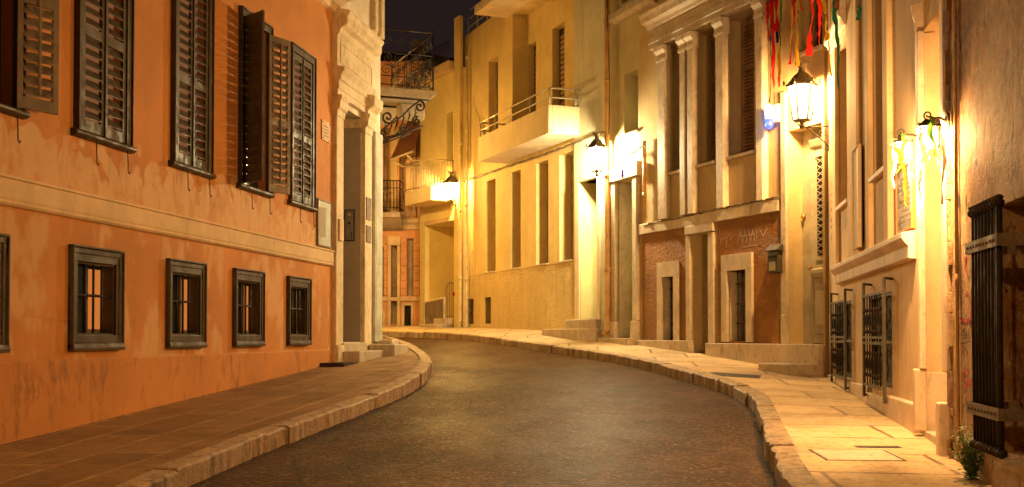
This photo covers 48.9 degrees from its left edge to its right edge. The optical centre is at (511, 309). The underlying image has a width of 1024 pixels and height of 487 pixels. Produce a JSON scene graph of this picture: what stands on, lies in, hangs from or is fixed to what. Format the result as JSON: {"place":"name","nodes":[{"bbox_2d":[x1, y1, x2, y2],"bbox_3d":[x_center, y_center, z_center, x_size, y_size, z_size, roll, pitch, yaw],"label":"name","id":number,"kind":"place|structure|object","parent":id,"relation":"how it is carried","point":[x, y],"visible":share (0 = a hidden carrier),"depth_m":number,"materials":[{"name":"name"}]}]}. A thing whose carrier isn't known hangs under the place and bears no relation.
{"place":"outdoors","nodes":[
{"label":"outdoors","id":0,"kind":"place"},
{"bbox_2d":[0,338,419,486],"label":"pavement","id":1,"kind":"structure","parent":0,"point":[112,452],"depth_m":10.39,"materials":[{"name":"stone"}]},
{"bbox_2d":[2,367,321,445],"bbox_3d":[-3.849,1.058,12.403,0.228,0.593,11.080,0,-1,9],"label":"wall debris","id":2,"kind":"object","parent":1,"relation":"on","point":[160,406],"depth_m":12.21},
{"bbox_2d":[320,362,357,365],"bbox_3d":[-2.754,0.869,17.979,0.390,0.050,0.757,0,-1,9],"label":"grate","id":3,"kind":"object","parent":1,"relation":"on","point":[337,364],"visible":0.91,"depth_m":17.63,"materials":[{"name":"black metal"}]},
{"bbox_2d":[382,0,491,59],"label":"sky","id":4,"kind":"structure","parent":0,"point":[438,16],"materials":[{"name":"black"}]},
{"bbox_2d":[189,337,776,486],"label":"road","id":5,"kind":"structure","parent":0,"point":[695,436],"depth_m":10.79,"materials":[{"name":"asphalt"}]},
{"bbox_2d":[115,335,431,486],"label":"kerb","id":6,"kind":"structure","parent":5,"relation":"on","point":[188,470],"depth_m":9.94,"materials":[{"name":"stone"}]},
{"bbox_2d":[382,331,821,486],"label":"kerb","id":7,"kind":"structure","parent":5,"relation":"on","point":[787,465],"depth_m":14.60,"materials":[{"name":"stone"}]},
{"bbox_2d":[496,344,776,484],"bbox_3d":[1.332,1.088,15.431,2.645,1.267,24.575,0,-1,-7],"label":"gutter debris","id":8,"kind":"object","parent":5,"relation":"on","point":[720,397],"visible":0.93,"depth_m":12.58,"materials":[{"name":"brown paint"}]},
{"bbox_2d":[382,325,991,486],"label":"pavement","id":9,"kind":"structure","parent":0,"point":[817,412],"depth_m":10.59,"materials":[{"name":"stone"}]},
{"bbox_2d":[419,318,453,327],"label":"porch steps","id":10,"kind":"structure","parent":9,"relation":"on","point":[442,322],"depth_m":31.26,"materials":[{"name":"stone"}]},
{"bbox_2d":[423,297,445,323],"bbox_3d":[-2.215,0.169,32.051,0.050,1.020,1.381,1,-1,-29],"label":"porch fence","id":11,"kind":"object","parent":10,"relation":"on","point":[436,308],"visible":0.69,"depth_m":32.06,"materials":[{"name":"paint"}]},
{"bbox_2d":[445,282,454,317],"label":"garden gate","id":12,"kind":"structure","parent":10,"relation":"on","point":[449,316],"depth_m":31.53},
{"bbox_2d":[542,319,601,340],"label":"doorsteps","id":13,"kind":"object","parent":9,"relation":"on","point":[581,329],"visible":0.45,"depth_m":23.20,"materials":[{"name":"stone"}]},
{"bbox_2d":[711,372,760,378],"bbox_3d":[3.131,0.932,15.836,0.710,0.083,0.650,0,-1,15],"label":"manhole cover","id":14,"kind":"object","parent":9,"relation":"on","point":[738,375],"visible":0.65,"depth_m":15.81,"materials":[{"name":"beige metal"}]},
{"bbox_2d":[808,449,905,460],"bbox_3d":[2.651,1.130,8.678,0.610,0.057,0.530,0,-1,0],"label":"manhole cover","id":15,"kind":"object","parent":9,"relation":"on","point":[853,455],"visible":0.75,"depth_m":8.64,"materials":[{"name":"stone"}]},
{"bbox_2d":[853,445,901,447],"bbox_3d":[2.956,1.118,9.094,0.370,0.032,0.120,0,-1,0],"label":"manhole cover","id":16,"kind":"object","parent":9,"relation":"on","point":[877,446],"visible":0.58,"depth_m":9.09,"materials":[{"name":"beige metal"}]},
{"bbox_2d":[923,431,935,444],"bbox_3d":[3.708,1.239,9.196,0.490,0.420,0.953,0,-1,9],"label":"doorstep","id":17,"kind":"object","parent":9,"relation":"on","point":[930,436],"visible":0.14,"depth_m":9.43,"materials":[{"name":"stone"}]},
{"bbox_2d":[948,424,984,479],"bbox_3d":[3.140,0.986,7.718,0.308,0.382,0.298,1,-1,-28],"label":"shrub","id":18,"kind":"object","parent":9,"relation":"on","point":[968,462],"visible":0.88,"depth_m":7.68,"materials":[{"name":"green plant"}]},
{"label":"ground","id":19,"kind":"structure","parent":0,"visible":0},
{"bbox_2d":[0,0,351,444],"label":"orange house","id":20,"kind":"structure","parent":19,"relation":"on","point":[165,174],"depth_m":12.38,"materials":[{"name":"paint"}]},
{"bbox_2d":[0,233,10,352],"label":"window","id":21,"kind":"structure","parent":20,"relation":"in","point":[4,238],"depth_m":9.60,"materials":[{"name":"grey paint"}]},
{"bbox_2d":[0,0,59,143],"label":"window","id":22,"kind":"structure","parent":20,"relation":"in","point":[20,102],"depth_m":9.93,"materials":[{"name":"brown paint"}]},
{"bbox_2d":[67,244,124,350],"bbox_3d":[-4.155,-0.104,11.120,0.220,1.012,0.966,0,-1,9],"label":"window","id":23,"kind":"structure","parent":20,"relation":"in","point":[96,291],"depth_m":11.22,"materials":[{"name":"grey paint"}]},
{"bbox_2d":[70,0,136,174],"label":"window","id":24,"kind":"structure","parent":20,"relation":"in","point":[95,44],"depth_m":11.26,"materials":[{"name":"green paint"}]},
{"bbox_2d":[165,258,207,348],"bbox_3d":[-3.835,-0.060,13.065,0.220,1.012,0.959,0,-1,9],"label":"window","id":25,"kind":"structure","parent":20,"relation":"in","point":[185,302],"depth_m":13.20,"materials":[{"name":"grey paint"}]},
{"bbox_2d":[168,0,215,196],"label":"window","id":26,"kind":"structure","parent":20,"relation":"in","point":[184,85],"depth_m":13.23,"materials":[{"name":"green paint"}]},
{"bbox_2d":[232,268,265,346],"bbox_3d":[-3.536,-0.018,14.882,0.220,1.012,0.975,0,-1,9],"label":"window","id":27,"kind":"structure","parent":20,"relation":"in","point":[248,298],"depth_m":15.03,"materials":[{"name":"grey paint"}]},
{"bbox_2d":[236,5,290,213],"bbox_3d":[-3.318,-2.625,15.168,0.533,2.628,1.536,0,-1,9],"label":"window","id":28,"kind":"structure","parent":20,"relation":"in","point":[252,27],"depth_m":14.65,"materials":[{"name":"green paint"}]},
{"bbox_2d":[286,276,311,345],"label":"window","id":29,"kind":"structure","parent":20,"relation":"in","point":[298,300],"depth_m":16.93,"materials":[{"name":"grey paint"}]},
{"bbox_2d":[287,41,317,226],"bbox_3d":[-3.187,-2.585,16.918,0.225,2.628,1.140,0,-1,9],"label":"window","id":30,"kind":"structure","parent":20,"relation":"in","point":[300,58],"depth_m":16.91,"materials":[{"name":"brown paint"}]},
{"bbox_2d":[316,198,331,248],"bbox_3d":[-2.985,-1.364,17.901,0.037,0.740,0.669,0,-1,9],"label":"notice board","id":31,"kind":"object","parent":20,"relation":"on","point":[324,224],"visible":1,"depth_m":17.85,"materials":[{"name":"paper"}]},
{"bbox_2d":[321,119,329,142],"bbox_3d":[-2.976,-2.852,18.018,0.028,0.320,0.400,0,-1,9],"label":"plaque","id":32,"kind":"object","parent":20,"relation":"attached to","point":[325,130],"visible":1,"depth_m":17.98,"materials":[{"name":"stone"}]},
{"bbox_2d":[331,0,407,362],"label":"portal house","id":33,"kind":"structure","parent":19,"relation":"on","point":[358,31],"depth_m":19.89,"materials":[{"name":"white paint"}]},
{"bbox_2d":[338,219,343,240],"bbox_3d":[-2.807,-1.306,18.501,0.030,0.350,0.212,0,-1,9],"label":"plaque","id":34,"kind":"object","parent":33,"relation":"attached to","point":[340,229],"visible":1,"depth_m":18.45,"materials":[{"name":"metal"}]},
{"bbox_2d":[344,209,354,240],"bbox_3d":[-2.873,-1.489,19.902,0.190,0.560,0.033,0,-1,9],"label":"door intercom","id":35,"kind":"object","parent":33,"relation":"attached to","point":[349,225],"depth_m":19.89,"materials":[{"name":"black metal"}]},
{"bbox_2d":[366,197,370,220],"bbox_3d":[-2.555,-1.795,20.090,0.016,0.400,0.281,0,-1,9],"label":"plaque","id":36,"kind":"object","parent":33,"relation":"attached to","point":[368,208],"visible":1,"depth_m":20.05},
{"bbox_2d":[366,225,370,242],"bbox_3d":[-2.555,-1.345,20.080,0.016,0.300,0.281,0,-1,9],"label":"plaque","id":37,"kind":"object","parent":33,"relation":"attached to","point":[368,234],"visible":1,"depth_m":20.05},
{"bbox_2d":[372,131,382,341],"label":"pillar","id":38,"kind":"structure","parent":33,"relation":"in","point":[377,138],"depth_m":20.72,"materials":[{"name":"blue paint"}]},
{"bbox_2d":[380,61,431,325],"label":"orange house","id":39,"kind":"structure","parent":19,"relation":"on","point":[401,267],"depth_m":33.97,"materials":[{"name":"pink paint"}]},
{"bbox_2d":[382,247,383,296],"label":"window","id":40,"kind":"structure","parent":39,"relation":"in","point":[382,247],"depth_m":34.14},
{"bbox_2d":[384,129,388,211],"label":"window","id":41,"kind":"structure","parent":39,"relation":"in","point":[386,146],"depth_m":34.26,"materials":[{"name":"beige paint"}]},
{"bbox_2d":[392,246,396,323],"bbox_3d":[-3.549,-0.762,34.167,0.188,2.395,0.040,0,-1,1],"label":"pilaster","id":42,"kind":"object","parent":39,"relation":"in","point":[394,248],"depth_m":34.15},
{"bbox_2d":[400,129,404,211],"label":"window","id":43,"kind":"structure","parent":39,"relation":"in","point":[402,159],"depth_m":34.24,"materials":[{"name":"beige paint"}]},
{"bbox_2d":[390,121,420,166],"bbox_3d":[-2.998,-5.079,33.455,0.609,1.704,1.364,-1,-1,29],"label":"awning","id":44,"kind":"object","parent":39,"relation":"attached to","point":[405,145],"visible":0.81,"depth_m":33.29,"materials":[{"name":"brown fabric"}]},
{"bbox_2d":[402,303,412,325],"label":"window","id":45,"kind":"structure","parent":39,"relation":"in","point":[408,309],"depth_m":33.96,"materials":[{"name":"black"}]},
{"bbox_2d":[408,239,413,295],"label":"window","id":46,"kind":"structure","parent":39,"relation":"in","point":[410,241],"depth_m":34.13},
{"bbox_2d":[412,40,423,60],"bbox_3d":[-3.071,-7.927,36.689,0.380,1.660,0.380,0,-1,0],"label":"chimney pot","id":47,"kind":"object","parent":39,"relation":"on","point":[421,47],"visible":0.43,"depth_m":36.58,"materials":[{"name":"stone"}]},
{"bbox_2d":[380,28,436,143],"bbox_3d":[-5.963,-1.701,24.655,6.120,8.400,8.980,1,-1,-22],"label":"balcony","id":48,"kind":"structure","parent":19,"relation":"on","point":[407,103],"depth_m":21.67,"materials":[{"name":"metal"}]},
{"bbox_2d":[381,52,463,79],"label":"dark roofed house","id":49,"kind":"structure","parent":19,"relation":"on","point":[394,55],"depth_m":40.72,"materials":[{"name":"tile"}]},
{"bbox_2d":[405,15,465,326],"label":"yellow house","id":50,"kind":"structure","parent":19,"relation":"on","point":[445,112],"depth_m":32.25,"materials":[{"name":"paint"}]},
{"bbox_2d":[442,171,457,206],"bbox_3d":[-1.637,-3.208,31.195,0.620,1.253,0.454,1,-1,-22],"label":"wall lantern","id":51,"kind":"object","parent":50,"relation":"attached to","point":[450,179],"depth_m":31.12,"materials":[{"name":"metal"}]},
{"bbox_2d":[456,123,461,325],"bbox_3d":[-1.442,-2.332,30.713,0.187,5.545,0.084,1,-1,-29],"label":"drainpipe","id":52,"kind":"object","parent":50,"relation":"attached to","point":[460,250],"visible":1,"depth_m":30.71,"materials":[{"name":"metal"}]},
{"bbox_2d":[464,0,605,337],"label":"modern yellow house","id":53,"kind":"structure","parent":19,"relation":"on","point":[536,226],"depth_m":26.68,"materials":[{"name":"paint"}]},
{"bbox_2d":[464,35,468,327],"bbox_3d":[-1.274,-3.456,30.672,0.196,8.098,0.097,1,-1,-22],"label":"drainpipe","id":54,"kind":"object","parent":53,"relation":"attached to","point":[466,231],"visible":0.91,"depth_m":30.66,"materials":[{"name":"metal"}]},
{"bbox_2d":[496,61,497,128],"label":"window","id":55,"kind":"structure","parent":53,"relation":"in","point":[497,61],"depth_m":29.58,"materials":[{"name":"brown paint"}]},
{"bbox_2d":[464,131,604,181],"bbox_3d":[0.299,-3.593,27.072,0.059,0.154,8.679,1,-1,-22],"label":"ledge","id":56,"kind":"object","parent":53,"relation":"attached to","point":[546,153],"visible":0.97,"depth_m":26.38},
{"bbox_2d":[534,46,535,110],"bbox_3d":[0.668,-5.352,27.894,0.050,2.466,0.550,1,-1,-22],"label":"balcony door","id":57,"kind":"structure","parent":53,"relation":"in","point":[534,46],"depth_m":28.11,"materials":[{"name":"brown wood"}]},
{"bbox_2d":[534,164,548,265],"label":"window","id":58,"kind":"structure","parent":53,"relation":"in","point":[547,164],"depth_m":26.59,"materials":[{"name":"brown paint"}]},
{"bbox_2d":[560,27,564,105],"bbox_3d":[1.265,-5.402,26.403,0.050,2.499,0.695,1,-1,-22],"label":"balcony door","id":59,"kind":"structure","parent":53,"relation":"in","point":[562,31],"depth_m":26.54,"materials":[{"name":"brown wood"}]},
{"bbox_2d":[557,155,573,262],"bbox_3d":[1.322,-2.262,24.986,0.360,2.426,0.791,1,-1,-22],"label":"window","id":60,"kind":"structure","parent":53,"relation":"in","point":[571,259],"depth_m":25.32,"materials":[{"name":"brown paint"}]},
{"bbox_2d":[597,0,657,345],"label":"olive house","id":61,"kind":"structure","parent":19,"relation":"on","point":[624,322],"depth_m":22.55,"materials":[{"name":"paint"}]},
{"bbox_2d":[586,131,606,180],"bbox_3d":[1.759,-2.980,22.771,0.601,1.214,0.441,1,-1,-22],"label":"wall lantern","id":62,"kind":"object","parent":61,"relation":"attached to","point":[596,144],"depth_m":22.69,"materials":[{"name":"metal"}]},
{"bbox_2d":[601,0,610,336],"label":"drainpipe","id":63,"kind":"object","parent":61,"relation":"attached to","point":[607,269],"visible":0.96,"depth_m":22.75,"materials":[{"name":"metal"}]},
{"bbox_2d":[607,0,609,133],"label":"cable","id":64,"kind":"object","parent":61,"relation":"hanging from","point":[609,66],"visible":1,"depth_m":22.60,"materials":[{"name":"black metal"}]},
{"bbox_2d":[636,0,829,375],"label":"neoclassical house","id":65,"kind":"structure","parent":19,"relation":"on","point":[710,286],"depth_m":18.91,"materials":[{"name":"paint"}]},
{"bbox_2d":[642,141,646,217],"bbox_3d":[2.524,-2.484,21.449,0.083,1.461,0.085,1,-1,-22],"label":"drainpipe","id":66,"kind":"object","parent":65,"relation":"attached to","point":[644,155],"visible":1,"depth_m":21.42,"materials":[{"name":"metal"}]},
{"bbox_2d":[695,35,715,167],"bbox_3d":[3.511,-3.699,19.727,0.500,2.431,0.856,1,-1,-22],"label":"window","id":67,"kind":"structure","parent":65,"relation":"in","point":[712,161],"depth_m":20.07,"materials":[{"name":"beige paint"}]},
{"bbox_2d":[643,196,779,225],"bbox_3d":[3.335,-1.685,19.502,0.042,0.104,4.339,1,-1,-22],"label":"ledge","id":68,"kind":"object","parent":65,"relation":"attached to","point":[770,198],"visible":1,"depth_m":19.27,"materials":[{"name":"stone"}]},
{"bbox_2d":[725,17,755,159],"bbox_3d":[3.911,-3.722,18.727,0.500,2.431,1.038,1,-1,-22],"label":"window","id":69,"kind":"structure","parent":65,"relation":"in","point":[747,26],"depth_m":19.06,"materials":[{"name":"beige paint"}]},
{"bbox_2d":[765,104,780,128],"bbox_3d":[4.071,-2.893,17.492,0.286,0.581,0.158,0,-1,-2],"label":"alarm siren","id":70,"kind":"object","parent":65,"relation":"attached to","point":[772,114],"visible":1,"depth_m":17.44,"materials":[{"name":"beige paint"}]},
{"bbox_2d":[765,244,783,272],"bbox_3d":[4.090,-0.793,17.476,0.190,0.439,0.320,1,-1,-22],"label":"mailbox","id":71,"kind":"object","parent":65,"relation":"attached to","point":[774,259],"visible":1,"depth_m":17.39,"materials":[{"name":"metal"}]},
{"bbox_2d":[794,0,826,57],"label":"window","id":72,"kind":"structure","parent":65,"relation":"in","point":[816,40],"depth_m":17.19,"materials":[{"name":"brown wood"}]},
{"bbox_2d":[802,127,822,343],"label":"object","id":73,"kind":"structure","parent":65,"relation":"in","point":[812,225],"depth_m":17.13,"materials":[{"name":"grey paint"}]},
{"bbox_2d":[824,0,950,456],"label":"pinkish house","id":74,"kind":"structure","parent":19,"relation":"on","point":[891,70],"depth_m":11.18,"materials":[{"name":"beige paint"}]},
{"bbox_2d":[783,60,828,150],"bbox_3d":[4.284,-2.958,16.424,0.652,1.319,0.476,0,-1,9],"label":"wall lantern","id":75,"kind":"object","parent":74,"relation":"attached to","point":[801,79],"depth_m":16.39,"materials":[{"name":"metal"}]},
{"bbox_2d":[830,288,852,389],"bbox_3d":[4.305,0.383,14.736,0.108,1.263,1.443,0,-1,9],"label":"window grille","id":76,"kind":"object","parent":74,"relation":"attached to","point":[838,358],"depth_m":14.65,"materials":[{"name":"metal"}]},
{"bbox_2d":[836,198,846,210],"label":"window","id":77,"kind":"structure","parent":74,"relation":"in","point":[843,204],"depth_m":14.63,"materials":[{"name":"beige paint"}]},
{"bbox_2d":[838,301,851,377],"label":"window","id":78,"kind":"structure","parent":74,"relation":"in","point":[849,339],"depth_m":14.71,"materials":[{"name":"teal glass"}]},
{"bbox_2d":[852,144,861,249],"bbox_3d":[4.072,-1.319,13.299,0.042,1.200,0.524,0,-1,9],"label":"wall board","id":79,"kind":"object","parent":74,"relation":"attached to","point":[858,147],"depth_m":13.05,"materials":[{"name":"wood"}]},
{"bbox_2d":[868,166,882,182],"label":"window","id":80,"kind":"structure","parent":74,"relation":"in","point":[878,174],"depth_m":11.93,"materials":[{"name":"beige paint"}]},
{"bbox_2d":[862,277,892,403],"bbox_3d":[3.849,0.318,11.876,0.108,1.263,1.389,0,-1,9],"label":"window grille","id":81,"kind":"object","parent":74,"relation":"attached to","point":[871,363],"depth_m":11.79,"materials":[{"name":"metal"}]},
{"bbox_2d":[873,292,891,387],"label":"window","id":82,"kind":"structure","parent":74,"relation":"in","point":[888,295],"depth_m":11.79,"materials":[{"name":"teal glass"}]},
{"bbox_2d":[890,129,916,162],"bbox_3d":[3.354,-1.404,9.596,0.235,0.281,0.170,0,-1,9],"label":"wall lantern","id":83,"kind":"object","parent":74,"relation":"attached to","point":[898,140],"depth_m":9.59,"materials":[{"name":"metal"}]},
{"bbox_2d":[890,139,897,187],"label":"ribbon","id":84,"kind":"object","parent":83,"relation":"hanging from","point":[894,166],"visible":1,"depth_m":9.54,"materials":[{"name":"fabric"}]},
{"bbox_2d":[894,148,907,206],"bbox_3d":[3.281,-1.118,9.486,0.106,0.504,0.061,0,-1,0],"label":"ribbon","id":85,"kind":"object","parent":83,"relation":"hanging from","point":[901,162],"visible":1,"depth_m":9.48,"materials":[{"name":"fabric"}]},
{"bbox_2d":[896,133,906,172],"bbox_3d":[3.287,-1.322,9.514,0.090,0.335,0.052,-1,-2,42],"label":"ribbon","id":86,"kind":"object","parent":83,"relation":"hanging from","point":[904,142],"visible":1,"depth_m":9.51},
{"bbox_2d":[903,135,909,162],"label":"ribbon","id":87,"kind":"object","parent":83,"relation":"hanging from","point":[905,148],"visible":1,"depth_m":9.52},
{"bbox_2d":[907,142,913,211],"bbox_3d":[3.377,-1.123,9.538,0.091,0.592,0.035,1,-2,-41],"label":"ribbon","id":88,"kind":"object","parent":83,"relation":"hanging from","point":[909,175],"visible":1,"depth_m":9.54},
{"bbox_2d":[908,136,915,189],"bbox_3d":[3.374,-1.237,9.506,0.065,0.465,0.051,-1,-1,27],"label":"ribbon","id":89,"kind":"object","parent":83,"relation":"hanging from","point":[911,153],"visible":1,"depth_m":9.50,"materials":[{"name":"fabric"}]},
{"bbox_2d":[895,162,915,234],"bbox_3d":[3.657,-1.032,10.482,0.037,0.620,0.775,0,-1,9],"label":"menu frame","id":90,"kind":"object","parent":74,"relation":"on","point":[905,219],"visible":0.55,"depth_m":10.52,"materials":[{"name":"paper"}]},
{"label":"ribbon line","id":91,"kind":"object","parent":74,"relation":"attached to","visible":0},
{"bbox_2d":[765,0,769,41],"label":"ribbon","id":92,"kind":"object","parent":91,"relation":"hanging from","point":[767,17],"visible":0.92,"depth_m":17.55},
{"bbox_2d":[769,0,774,103],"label":"ribbon","id":93,"kind":"object","parent":91,"relation":"hanging from","point":[771,5],"visible":0.97,"depth_m":17.32,"materials":[{"name":"fabric"}]},
{"bbox_2d":[773,0,778,30],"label":"ribbon","id":94,"kind":"object","parent":91,"relation":"hanging from","point":[776,27],"visible":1,"depth_m":16.88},
{"bbox_2d":[777,0,780,76],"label":"ribbon","id":95,"kind":"object","parent":91,"relation":"hanging from","point":[778,54],"visible":1,"depth_m":16.80,"materials":[{"name":"fabric"}]},
{"bbox_2d":[779,0,781,59],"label":"ribbon","id":96,"kind":"object","parent":91,"relation":"hanging from","point":[780,22],"visible":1,"depth_m":16.76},
{"bbox_2d":[788,0,795,64],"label":"ribbon","id":97,"kind":"object","parent":91,"relation":"hanging from","point":[793,5],"visible":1,"depth_m":15.94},
{"bbox_2d":[795,0,799,65],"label":"ribbon","id":98,"kind":"object","parent":91,"relation":"hanging from","point":[797,55],"visible":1,"depth_m":15.79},
{"bbox_2d":[806,0,813,55],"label":"ribbon","id":99,"kind":"object","parent":91,"relation":"hanging from","point":[809,50],"visible":1,"depth_m":14.95,"materials":[{"name":"fabric"}]},
{"bbox_2d":[817,0,821,44],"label":"ribbon","id":100,"kind":"object","parent":91,"relation":"hanging from","point":[819,13],"visible":1,"depth_m":14.67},
{"bbox_2d":[821,0,829,40],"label":"ribbon","id":101,"kind":"object","parent":91,"relation":"hanging from","point":[827,33],"visible":0.97,"depth_m":14.35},
{"bbox_2d":[828,0,832,75],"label":"ribbon","id":102,"kind":"object","parent":91,"relation":"hanging from","point":[830,69],"visible":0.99,"depth_m":14.10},
{"bbox_2d":[832,0,839,90],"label":"ribbon","id":103,"kind":"object","parent":91,"relation":"hanging from","point":[835,20],"visible":0.99,"depth_m":13.95,"materials":[{"name":"fabric"}]},
{"bbox_2d":[855,1,861,19],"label":"ribbon","id":104,"kind":"object","parent":91,"relation":"hanging from","point":[859,7],"visible":1,"depth_m":12.99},
{"bbox_2d":[943,0,1023,486],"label":"crumbling house","id":105,"kind":"structure","parent":19,"relation":"on","point":[990,83],"depth_m":7.52,"materials":[{"name":"paint"}]},
{"bbox_2d":[915,111,950,148],"bbox_3d":[3.185,-1.364,8.530,0.235,0.281,0.170,0,-1,9],"label":"wall lantern","id":106,"kind":"object","parent":105,"relation":"attached to","point":[924,124],"depth_m":8.49,"materials":[{"name":"metal"}]},
{"bbox_2d":[916,122,921,169],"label":"ribbon","id":107,"kind":"object","parent":106,"relation":"hanging from","point":[918,145],"visible":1,"depth_m":8.48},
{"bbox_2d":[917,132,926,199],"bbox_3d":[3.080,-1.077,8.466,0.061,0.504,0.049,1,-2,-35],"label":"ribbon","id":108,"kind":"object","parent":106,"relation":"hanging from","point":[922,144],"visible":1,"depth_m":8.46,"materials":[{"name":"fabric"}]},
{"bbox_2d":[927,116,936,159],"bbox_3d":[3.151,-1.283,8.422,0.086,0.335,0.052,0,-1,-12],"label":"ribbon","id":109,"kind":"object","parent":106,"relation":"hanging from","point":[930,126],"visible":1,"depth_m":8.43,"materials":[{"name":"fabric"}]},
{"bbox_2d":[926,119,937,161],"bbox_3d":[3.148,-1.272,8.472,0.064,0.315,0.108,1,-1,-23],"label":"ribbon","id":110,"kind":"object","parent":106,"relation":"hanging from","point":[928,138],"visible":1,"depth_m":8.48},
{"bbox_2d":[936,119,941,180],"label":"ribbon","id":111,"kind":"object","parent":106,"relation":"hanging from","point":[939,148],"visible":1,"depth_m":8.47,"materials":[{"name":"fabric"}]},
{"bbox_2d":[940,127,946,204],"bbox_3d":[3.229,-1.083,8.468,0.088,0.592,0.051,1,-2,-34],"label":"ribbon","id":112,"kind":"object","parent":106,"relation":"hanging from","point":[943,145],"visible":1,"depth_m":8.47,"materials":[{"name":"fabric"}]},
{"bbox_2d":[952,0,959,450],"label":"drainpipe","id":113,"kind":"object","parent":105,"relation":"attached to","point":[954,10],"visible":0.93,"depth_m":8.31,"materials":[{"name":"metal"}]},
{"bbox_2d":[965,194,1023,458],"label":"window cage","id":114,"kind":"object","parent":105,"relation":"attached to","point":[987,247],"depth_m":6.56,"materials":[{"name":"black metal"}]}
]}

